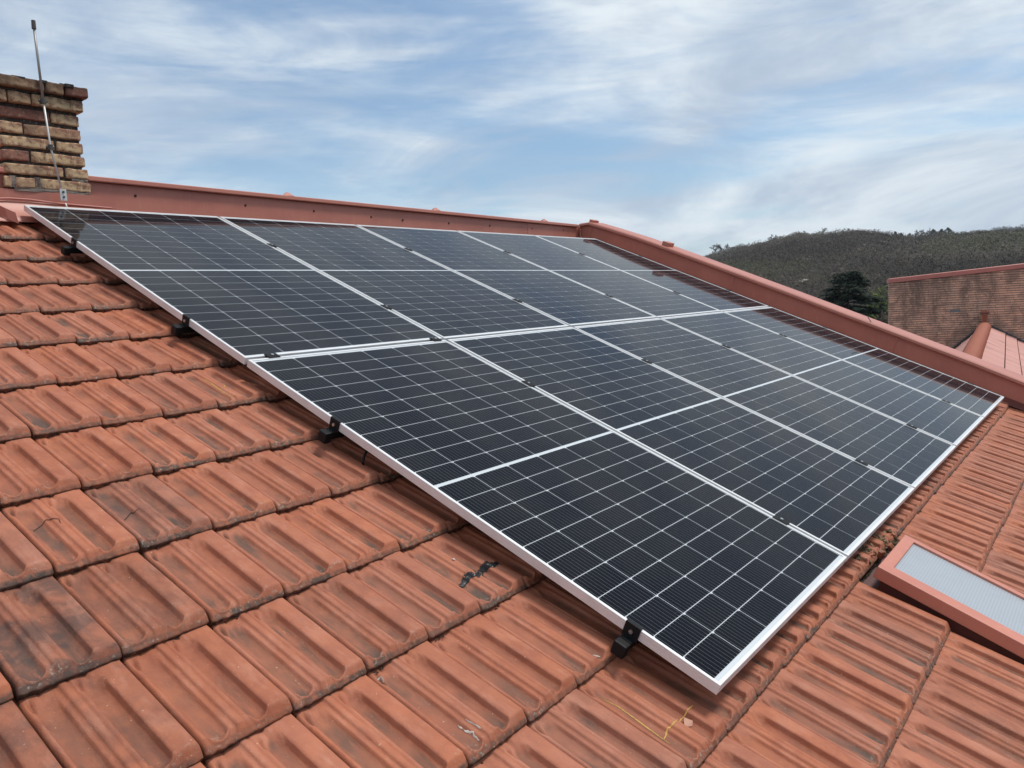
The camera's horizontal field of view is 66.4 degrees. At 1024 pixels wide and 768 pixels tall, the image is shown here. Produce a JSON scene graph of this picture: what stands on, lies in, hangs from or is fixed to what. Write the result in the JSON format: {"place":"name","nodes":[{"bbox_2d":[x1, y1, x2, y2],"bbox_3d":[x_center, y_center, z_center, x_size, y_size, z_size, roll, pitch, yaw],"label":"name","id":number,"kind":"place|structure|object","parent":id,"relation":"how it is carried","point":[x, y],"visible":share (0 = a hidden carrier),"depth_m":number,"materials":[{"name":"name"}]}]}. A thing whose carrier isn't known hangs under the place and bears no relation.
{"place":"outdoors","nodes":[
{"label":"outdoors","id":0,"kind":"place"},
{"bbox_2d":[0,0,1023,255],"label":"sky","id":1,"kind":"structure","parent":0,"point":[695,126],"materials":[{"name":"blue"}]},
{"bbox_2d":[730,238,1023,306],"bbox_3d":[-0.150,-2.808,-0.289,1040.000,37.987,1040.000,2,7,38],"label":"hill","id":2,"kind":"structure","parent":0,"point":[818,278],"depth_m":187.08,"materials":[{"name":"green plant"}]},
{"bbox_2d":[709,244,720,254],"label":"bare tree","id":3,"kind":"object","parent":2,"relation":"on","point":[714,246],"visible":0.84,"depth_m":398.63,"materials":[{"name":"grey plant"}]},
{"bbox_2d":[716,243,728,251],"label":"bare tree","id":4,"kind":"object","parent":2,"relation":"on","point":[720,248],"visible":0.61,"depth_m":398.07,"materials":[{"name":"grey plant"}]},
{"bbox_2d":[703,228,1023,305],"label":"hillside scrub","id":5,"kind":"object","parent":2,"relation":"on","point":[981,240],"visible":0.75,"depth_m":210.11,"materials":[{"name":"green plant"}]},
{"label":"ground","id":6,"kind":"structure","parent":0,"visible":0},
{"bbox_2d":[0,167,1023,767],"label":"roof","id":7,"kind":"structure","parent":6,"relation":"on","point":[260,577],"depth_m":2.19,"materials":[{"name":"orange tile"}]},
{"bbox_2d":[0,73,90,223],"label":"chimney","id":8,"kind":"object","parent":7,"relation":"on","point":[26,162],"visible":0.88,"depth_m":4.33,"materials":[{"name":"brown brick"}]},
{"bbox_2d":[31,20,67,207],"bbox_3d":[-2.564,-1.434,4.347,0.087,1.092,0.111,2,7,38],"label":"lightning rod","id":9,"kind":"object","parent":8,"relation":"attached to","point":[50,147],"visible":0.92,"depth_m":4.30,"materials":[{"name":"silver metal"}]},
{"bbox_2d":[61,237,642,256],"bbox_3d":[-0.383,-0.984,6.111,0.130,0.106,5.852,29,23,32],"label":"mounting rail","id":10,"kind":"object","parent":7,"relation":"on","point":[68,250],"visible":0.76,"depth_m":3.87,"materials":[{"name":"black metal"}]},
{"bbox_2d":[24,205,441,364],"bbox_3d":[-1.489,-0.572,4.087,2.094,0.054,1.134,29,23,32],"label":"solar panel","id":11,"kind":"object","parent":10,"relation":"attached to","point":[241,296],"visible":0.99,"depth_m":3.92,"materials":[{"name":"glass"}]},
{"bbox_2d":[220,217,568,340],"bbox_3d":[-0.780,-0.702,4.987,2.094,0.054,1.134,29,23,32],"label":"solar panel","id":12,"kind":"object","parent":10,"relation":"attached to","point":[444,303],"visible":0.97,"depth_m":4.86,"materials":[{"name":"glass"}]},
{"bbox_2d":[458,231,719,317],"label":"solar panel","id":13,"kind":"object","parent":10,"relation":"attached to","point":[656,301],"visible":0.95,"depth_m":6.70,"materials":[{"name":"glass"}]},
{"bbox_2d":[535,235,768,311],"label":"solar panel","id":14,"kind":"object","parent":10,"relation":"attached to","point":[696,289],"visible":0.91,"depth_m":7.62,"materials":[{"name":"glass"}]},
{"bbox_2d":[171,289,730,335],"bbox_3d":[0.403,-0.553,5.554,0.130,0.106,5.852,29,23,32],"label":"mounting rail","id":15,"kind":"object","parent":7,"relation":"on","point":[180,329],"visible":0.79,"depth_m":3.31,"materials":[{"name":"black metal"}]},
{"bbox_2d":[356,225,655,326],"bbox_3d":[-0.070,-0.833,5.888,2.094,0.053,1.134,29,23,32],"label":"solar panel","id":16,"kind":"object","parent":15,"relation":"attached to","point":[568,302],"visible":0.93,"depth_m":5.78,"materials":[{"name":"glass"}]},
{"bbox_2d":[458,725,478,740],"bbox_3d":[-0.096,0.775,1.744,0.062,0.012,0.009,29,23,32],"label":"paint scratch","id":17,"kind":"object","parent":7,"relation":"on","point":[468,731],"visible":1,"depth_m":1.74,"materials":[{"name":"beige paint"}]},
{"bbox_2d":[459,561,501,587],"bbox_3d":[-0.094,0.560,2.327,0.060,0.028,0.192,29,23,32],"label":"tar smear","id":18,"kind":"object","parent":7,"relation":"on","point":[485,566],"visible":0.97,"depth_m":2.33,"materials":[{"name":"black"}]},
{"bbox_2d":[318,326,827,443],"bbox_3d":[1.156,-0.141,5.021,0.130,0.106,5.852,29,23,32],"label":"mounting rail","id":19,"kind":"object","parent":7,"relation":"on","point":[327,435],"visible":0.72,"depth_m":2.78,"materials":[{"name":"black metal"}]},
{"bbox_2d":[247,340,846,694],"bbox_3d":[0.086,0.291,2.971,2.094,0.052,1.134,29,23,32],"label":"solar panel","id":20,"kind":"object","parent":19,"relation":"attached to","point":[714,589],"visible":1,"depth_m":2.75,"materials":[{"name":"glass"}]},
{"bbox_2d":[264,353,280,357],"bbox_3d":[-0.974,-0.103,3.173,0.038,0.039,0.054,29,23,32],"label":"gap clamp","id":21,"kind":"object","parent":20,"relation":"attached to","point":[271,355],"visible":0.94,"depth_m":3.16,"materials":[{"name":"black"}]},
{"bbox_2d":[361,450,367,464],"bbox_3d":[-0.510,0.261,2.754,0.057,0.096,0.020,-9,8,-44],"label":"cable end","id":22,"kind":"object","parent":20,"relation":"hanging from","point":[364,456],"visible":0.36,"depth_m":2.75,"materials":[{"name":"black plastic"}]},
{"bbox_2d":[429,337,441,340],"bbox_3d":[-0.385,-0.212,3.920,0.038,0.039,0.054,29,23,32],"label":"gap clamp","id":23,"kind":"object","parent":20,"relation":"attached to","point":[435,339],"visible":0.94,"depth_m":3.91,"materials":[{"name":"black"}]},
{"bbox_2d":[448,327,914,561],"bbox_3d":[0.795,0.161,3.872,2.094,0.052,1.134,29,23,32],"label":"solar panel","id":24,"kind":"object","parent":19,"relation":"attached to","point":[846,506],"visible":1,"depth_m":3.71,"materials":[{"name":"glass"}]},
{"bbox_2d":[573,318,955,491],"bbox_3d":[1.505,0.030,4.773,2.094,0.052,1.134,29,23,32],"label":"solar panel","id":25,"kind":"object","parent":19,"relation":"attached to","point":[899,451],"visible":1,"depth_m":4.64,"materials":[{"name":"glass"}]},
{"bbox_2d":[605,700,669,743],"bbox_3d":[0.310,0.835,1.944,0.192,0.019,0.014,29,23,32],"label":"foam line","id":26,"kind":"object","parent":7,"relation":"on","point":[638,721],"visible":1,"depth_m":1.94,"materials":[{"name":"brown"}]},
{"bbox_2d":[664,719,677,738],"bbox_3d":[0.394,0.846,1.930,0.012,0.020,0.089,29,23,32],"label":"foam line","id":27,"kind":"object","parent":7,"relation":"on","point":[669,728],"visible":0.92,"depth_m":1.92,"materials":[{"name":"yellow plastic"}]},
{"bbox_2d":[679,705,692,720],"bbox_3d":[0.441,0.836,1.987,0.007,0.024,0.056,29,23,32],"label":"foam line","id":28,"kind":"object","parent":7,"relation":"on","point":[685,713],"visible":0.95,"depth_m":1.98,"materials":[{"name":"yellow"}]},
{"bbox_2d":[684,717,692,726],"bbox_3d":[0.439,0.851,1.961,0.026,0.012,0.034,25,17,22],"label":"tile chip","id":29,"kind":"object","parent":7,"relation":"on","point":[688,722],"visible":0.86,"depth_m":1.96,"materials":[{"name":"pink"}]},
{"bbox_2d":[610,382,973,658],"bbox_3d":[2.109,0.381,4.346,0.130,0.106,5.852,29,23,32],"label":"mounting rail","id":30,"kind":"object","parent":7,"relation":"on","point":[625,642],"visible":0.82,"depth_m":2.10,"materials":[{"name":"black metal"}]},
{"bbox_2d":[660,312,983,449],"bbox_3d":[2.215,-0.102,5.673,2.094,0.053,1.134,29,23,32],"label":"solar panel","id":31,"kind":"object","parent":30,"relation":"attached to","point":[954,425],"visible":0.97,"depth_m":5.57,"materials":[{"name":"glass"}]},
{"bbox_2d":[724,307,1003,419],"bbox_3d":[2.924,-0.233,6.573,2.094,0.054,1.134,29,23,32],"label":"solar panel","id":32,"kind":"object","parent":30,"relation":"attached to","point":[982,402],"visible":0.96,"depth_m":6.48,"materials":[{"name":"glass"}]},
{"bbox_2d":[859,535,1023,664],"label":"roof hatch","id":33,"kind":"object","parent":7,"relation":"on","point":[967,602],"visible":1,"depth_m":2.90,"materials":[{"name":"red metal"}]},
{"bbox_2d":[851,529,898,564],"bbox_3d":[1.490,0.679,3.243,0.170,0.062,0.531,29,23,32],"label":"mortar rubble","id":34,"kind":"object","parent":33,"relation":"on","point":[890,546],"visible":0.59,"depth_m":3.25,"materials":[{"name":"ceramic"}]},
{"bbox_2d":[817,270,888,320],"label":"cedar tree","id":35,"kind":"object","parent":6,"relation":"on","point":[850,284],"visible":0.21,"depth_m":46.79,"materials":[{"name":"green plant"}]},
{"bbox_2d":[864,285,888,319],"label":"shrub","id":36,"kind":"object","parent":6,"relation":"on","point":[880,293],"visible":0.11,"depth_m":55.67,"materials":[{"name":"green plant"}]},
{"bbox_2d":[866,295,887,319],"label":"shrub","id":37,"kind":"object","parent":6,"relation":"on","point":[877,307],"visible":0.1,"depth_m":54.00,"materials":[{"name":"green plant"}]},
{"bbox_2d":[875,311,888,323],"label":"shrub","id":38,"kind":"object","parent":6,"relation":"on","point":[882,316],"visible":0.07,"depth_m":44.95,"materials":[{"name":"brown plant"}]},
{"bbox_2d":[887,263,1023,347],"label":"brick firewall","id":39,"kind":"object","parent":6,"relation":"on","point":[942,308],"visible":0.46,"depth_m":27.16,"materials":[{"name":"brown brick"}]},
{"bbox_2d":[952,322,1023,375],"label":"neighbour house","id":40,"kind":"structure","parent":6,"relation":"on","point":[988,342],"depth_m":20.45,"materials":[{"name":"pink paint"}]},
{"bbox_2d":[980,310,988,322],"bbox_3d":[16.065,-2.273,26.602,0.266,0.484,0.210,1,7,32],"label":"ridge vent","id":41,"kind":"object","parent":40,"relation":"on","point":[985,317],"visible":0.89,"depth_m":26.53,"materials":[{"name":"ceramic"}]},
{"bbox_3d":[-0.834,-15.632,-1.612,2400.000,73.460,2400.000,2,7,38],"label":"far hill","id":42,"kind":"structure","parent":0,"visible":0},
{"bbox_2d":[975,225,1023,231],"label":"woodland","id":43,"kind":"object","parent":42,"relation":"on","point":[1010,228],"visible":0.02,"depth_m":748.40,"materials":[{"name":"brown wood"}]}
]}

